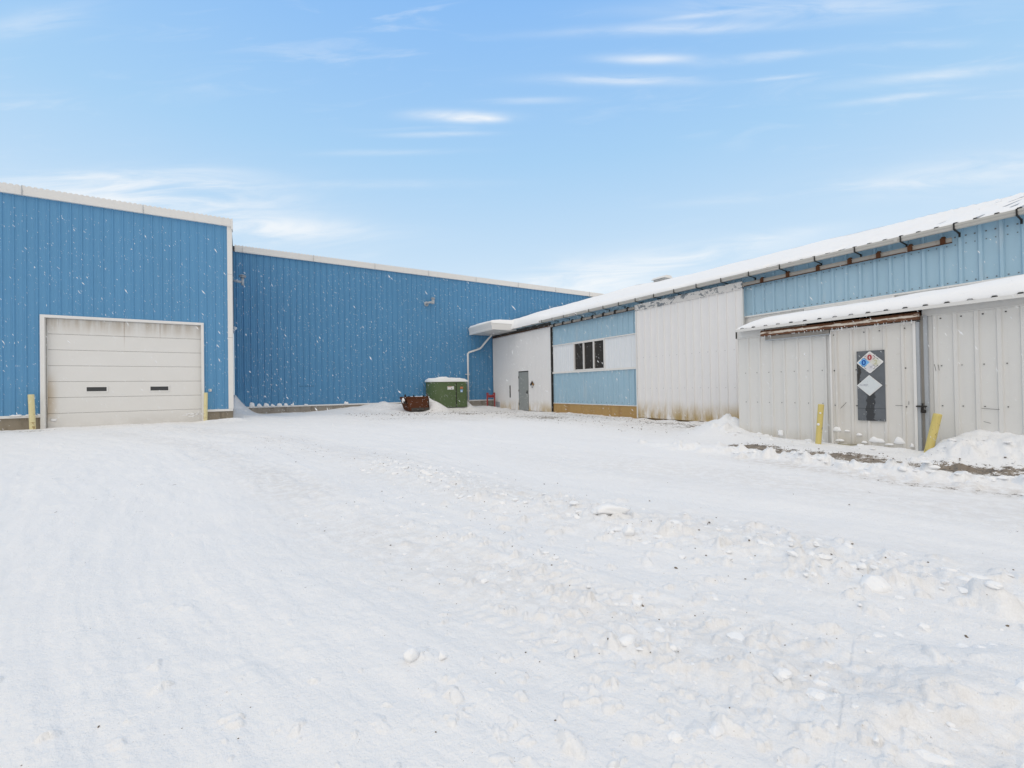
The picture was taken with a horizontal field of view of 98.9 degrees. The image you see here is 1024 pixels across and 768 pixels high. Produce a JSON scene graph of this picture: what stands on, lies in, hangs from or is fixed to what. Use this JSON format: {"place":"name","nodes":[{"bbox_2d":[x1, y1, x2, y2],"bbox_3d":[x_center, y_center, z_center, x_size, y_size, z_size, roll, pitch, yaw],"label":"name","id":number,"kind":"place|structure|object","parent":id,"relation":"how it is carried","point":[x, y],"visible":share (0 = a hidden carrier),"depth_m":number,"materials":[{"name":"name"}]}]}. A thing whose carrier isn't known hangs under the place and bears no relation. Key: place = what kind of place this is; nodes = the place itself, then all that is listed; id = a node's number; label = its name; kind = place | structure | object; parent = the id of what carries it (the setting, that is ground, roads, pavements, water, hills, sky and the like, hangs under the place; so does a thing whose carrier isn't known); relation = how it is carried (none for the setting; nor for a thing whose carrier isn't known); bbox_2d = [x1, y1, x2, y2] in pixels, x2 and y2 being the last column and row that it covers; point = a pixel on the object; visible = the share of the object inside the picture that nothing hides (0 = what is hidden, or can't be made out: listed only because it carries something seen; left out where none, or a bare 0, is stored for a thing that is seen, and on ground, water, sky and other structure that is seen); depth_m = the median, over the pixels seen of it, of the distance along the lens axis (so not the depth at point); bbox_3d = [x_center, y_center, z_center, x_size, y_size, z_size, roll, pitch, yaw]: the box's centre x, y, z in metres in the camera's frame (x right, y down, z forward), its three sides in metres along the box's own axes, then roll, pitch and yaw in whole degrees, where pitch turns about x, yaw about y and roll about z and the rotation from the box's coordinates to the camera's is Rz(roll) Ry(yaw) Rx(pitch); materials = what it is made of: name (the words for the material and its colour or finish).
{"place":"outdoors","nodes":[
{"label":"outdoors","id":0,"kind":"place"},
{"bbox_2d":[0,213,1021,701],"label":"falling snow","id":1,"kind":"structure","parent":0,"point":[404,367],"depth_m":8.07,"materials":[{"name":"white snow"}]},
{"bbox_2d":[0,395,1023,767],"bbox_3d":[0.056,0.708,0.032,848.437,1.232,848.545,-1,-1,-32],"label":"snow ground","id":2,"kind":"structure","parent":0,"point":[278,597],"depth_m":2.62,"materials":[{"name":"white snow"}]},
{"bbox_2d":[28,394,35,429],"bbox_3d":[-15.556,1.078,14.200,0.190,1.484,0.150,-1,-1,-32],"label":"bollard","id":3,"kind":"object","parent":2,"relation":"on","point":[31,413],"visible":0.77,"depth_m":14.15,"materials":[{"name":"yellow metal"}]},
{"bbox_2d":[0,182,245,430],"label":"warehouse","id":4,"kind":"structure","parent":2,"relation":"on","point":[30,316],"depth_m":15.47,"materials":[{"name":"blue paint"}]},
{"bbox_2d":[47,318,201,427],"bbox_3d":[-13.780,-0.323,15.799,4.220,3.806,0.095,-1,-1,-32],"label":"garage door","id":5,"kind":"structure","parent":4,"relation":"in","point":[119,367],"depth_m":15.66,"materials":[{"name":"metal"}]},
{"bbox_2d":[204,393,207,420],"bbox_3d":[-11.619,1.032,16.614,0.149,1.412,0.124,-1,-1,-32],"label":"bollard","id":6,"kind":"object","parent":2,"relation":"on","point":[205,406],"visible":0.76,"depth_m":16.57,"materials":[{"name":"yellow metal"}]},
{"bbox_2d":[403,647,418,662],"bbox_3d":[-0.464,1.255,2.017,0.078,0.069,0.064,0,-1,-42],"label":"snow chunk","id":7,"kind":"object","parent":2,"relation":"on","point":[411,654],"visible":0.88,"depth_m":2.00,"materials":[{"name":"white snow"}]},
{"bbox_2d":[400,393,429,410],"bbox_3d":[-5.157,0.948,23.049,1.420,0.890,0.880,-1,-1,-32],"label":"steel bin","id":8,"kind":"object","parent":2,"relation":"on","point":[422,404],"visible":0.96,"depth_m":22.73,"materials":[{"name":"metal"}]},
{"bbox_2d":[233,245,602,413],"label":"warehouse","id":9,"kind":"structure","parent":2,"relation":"on","point":[308,357],"depth_m":23.19,"materials":[{"name":"blue metal"}]},
{"bbox_2d":[438,650,446,660],"bbox_3d":[-0.321,1.262,2.032,0.043,0.048,0.056,-1,-1,-10],"label":"snow chunk","id":10,"kind":"object","parent":2,"relation":"on","point":[442,655],"visible":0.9,"depth_m":2.01,"materials":[{"name":"white snow"}]},
{"bbox_2d":[425,382,466,407],"bbox_3d":[-3.752,0.597,25.019,2.064,1.445,1.144,-1,-1,-32],"label":"dumpster","id":11,"kind":"object","parent":2,"relation":"on","point":[457,391],"visible":0.92,"depth_m":24.55,"materials":[{"name":"metal"}]},
{"bbox_2d":[425,377,467,381],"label":"dumpster snow","id":12,"kind":"structure","parent":11,"relation":"on","point":[442,379],"depth_m":24.50,"materials":[{"name":"white snow"}]},
{"bbox_2d":[9,401,914,446],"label":"ledge snow","id":13,"kind":"structure","parent":2,"relation":"on","point":[898,440],"depth_m":9.39,"materials":[{"name":"white snow"}]},
{"bbox_2d":[486,393,494,406],"bbox_3d":[-1.277,1.064,26.644,0.596,1.104,0.100,-1,-1,-32],"label":"pipe guard","id":14,"kind":"object","parent":2,"relation":"on","point":[489,396],"visible":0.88,"depth_m":26.59,"materials":[{"name":"red paint"}]},
{"bbox_2d":[590,503,629,514],"bbox_3d":[0.927,1.194,4.162,0.358,0.127,0.196,-1,-1,-12],"label":"snow chunk","id":15,"kind":"object","parent":2,"relation":"on","point":[608,509],"visible":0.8,"depth_m":4.08,"materials":[{"name":"white snow"}]},
{"bbox_2d":[622,525,634,535],"bbox_3d":[0.972,1.226,3.645,0.103,0.100,0.141,-1,-1,7],"label":"snow chunk","id":16,"kind":"object","parent":2,"relation":"on","point":[627,530],"visible":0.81,"depth_m":3.60,"materials":[{"name":"white snow"}]},
{"bbox_2d":[304,413,1023,767],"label":"snow rubble","id":17,"kind":"object","parent":2,"relation":"on","point":[716,729],"visible":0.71,"depth_m":2.63,"materials":[{"name":"white snow"}]},
{"bbox_2d":[465,196,1023,421],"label":"warehouse","id":18,"kind":"structure","parent":2,"relation":"on","point":[927,260],"depth_m":14.96,"materials":[{"name":"blue paint"}]},
{"bbox_2d":[469,320,513,327],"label":"canopy snow","id":19,"kind":"structure","parent":18,"relation":"on","point":[502,321],"depth_m":24.68,"materials":[{"name":"white snow"}]},
{"bbox_2d":[518,371,528,410],"bbox_3d":[0.637,0.371,24.505,0.110,2.190,1.030,-1,-1,-32],"label":"personnel door","id":20,"kind":"structure","parent":18,"relation":"in","point":[523,390],"depth_m":24.49,"materials":[{"name":"grey paint"}]},
{"bbox_2d":[573,339,604,370],"bbox_3d":[3.501,-1.298,19.939,0.130,1.315,2.100,-1,-1,-32],"label":"window","id":21,"kind":"structure","parent":18,"relation":"in","point":[586,354],"depth_m":19.94,"materials":[{"name":"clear glass"}]},
{"bbox_2d":[635,281,744,420],"bbox_3d":[6.076,-0.930,15.481,0.105,4.455,4.380,-1,-1,-32],"label":"sliding door","id":22,"kind":"structure","parent":18,"relation":"in","point":[697,332],"depth_m":15.25,"materials":[{"name":"paint"}]},
{"bbox_2d":[511,193,1023,328],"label":"roof snow","id":23,"kind":"structure","parent":18,"relation":"on","point":[946,218],"depth_m":15.48,"materials":[{"name":"white snow"}]},
{"bbox_2d":[815,404,823,443],"bbox_3d":[6.231,0.987,8.891,0.101,1.158,0.200,-1,-1,-32],"label":"bollard","id":24,"kind":"object","parent":2,"relation":"on","point":[818,439],"visible":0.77,"depth_m":8.85,"materials":[{"name":"yellow metal"}]},
{"bbox_2d":[860,574,891,592],"bbox_3d":[2.191,1.215,2.640,0.188,0.115,0.149,-1,-1,-32],"label":"snow chunk","id":25,"kind":"object","parent":2,"relation":"on","point":[875,583],"visible":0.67,"depth_m":2.61,"materials":[{"name":"white snow"}]},
{"bbox_2d":[735,292,1023,450],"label":"shed","id":26,"kind":"structure","parent":2,"relation":"on","point":[918,375],"depth_m":8.00,"materials":[{"name":"metal"}]},
{"bbox_2d":[856,350,885,420],"bbox_3d":[6.828,0.033,8.335,0.012,1.335,0.435,-1,-1,-32],"label":"sign board","id":27,"kind":"object","parent":26,"relation":"attached to","point":[872,407],"visible":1,"depth_m":8.30,"materials":[{"name":"grey metal"}]},
{"bbox_2d":[857,375,881,395],"bbox_3d":[6.804,0.028,8.341,0.013,0.392,0.392,-1,-1,-32],"label":"hazard placard","id":28,"kind":"object","parent":27,"relation":"attached to","point":[869,385],"visible":1,"depth_m":8.34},
{"bbox_2d":[857,352,882,372],"bbox_3d":[6.804,-0.413,8.333,0.014,0.409,0.409,-1,-1,-32],"label":"hazard placard","id":29,"kind":"object","parent":27,"relation":"attached to","point":[869,362],"visible":1,"depth_m":8.33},
{"bbox_2d":[829,321,922,450],"bbox_3d":[6.874,0.045,8.343,0.080,2.310,1.385,-1,-1,-32],"label":"sliding door","id":30,"kind":"structure","parent":26,"relation":"in","point":[903,387],"depth_m":8.15,"materials":[{"name":"white metal"}]},
{"bbox_2d":[736,274,1023,329],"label":"shed roof snow","id":31,"kind":"structure","parent":26,"relation":"on","point":[1000,287],"depth_m":7.84,"materials":[{"name":"white snow"}]},
{"bbox_2d":[924,413,941,452],"bbox_3d":[7.115,1.010,7.449,0.116,1.031,0.310,-1,-1,-32],"label":"bollard","id":32,"kind":"object","parent":2,"relation":"on","point":[934,429],"visible":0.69,"depth_m":7.38,"materials":[{"name":"yellow metal"}]},
{"bbox_2d":[0,0,1023,343],"label":"sky","id":33,"kind":"structure","parent":0,"point":[596,146],"materials":[{"name":"blue"}]},
{"bbox_2d":[21,411,1017,765],"bbox_3d":[-0.451,1.185,11.685,18.624,0.476,23.098,0,-1,-45],"label":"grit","id":34,"kind":"object","parent":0,"point":[651,521],"visible":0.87,"depth_m":6.21,"materials":[{"name":"gravel"}]},
{"bbox_2d":[804,296,894,325],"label":"roof","id":35,"kind":"structure","parent":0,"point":[867,300],"depth_m":11.34,"materials":[{"name":"metal"}]}
]}

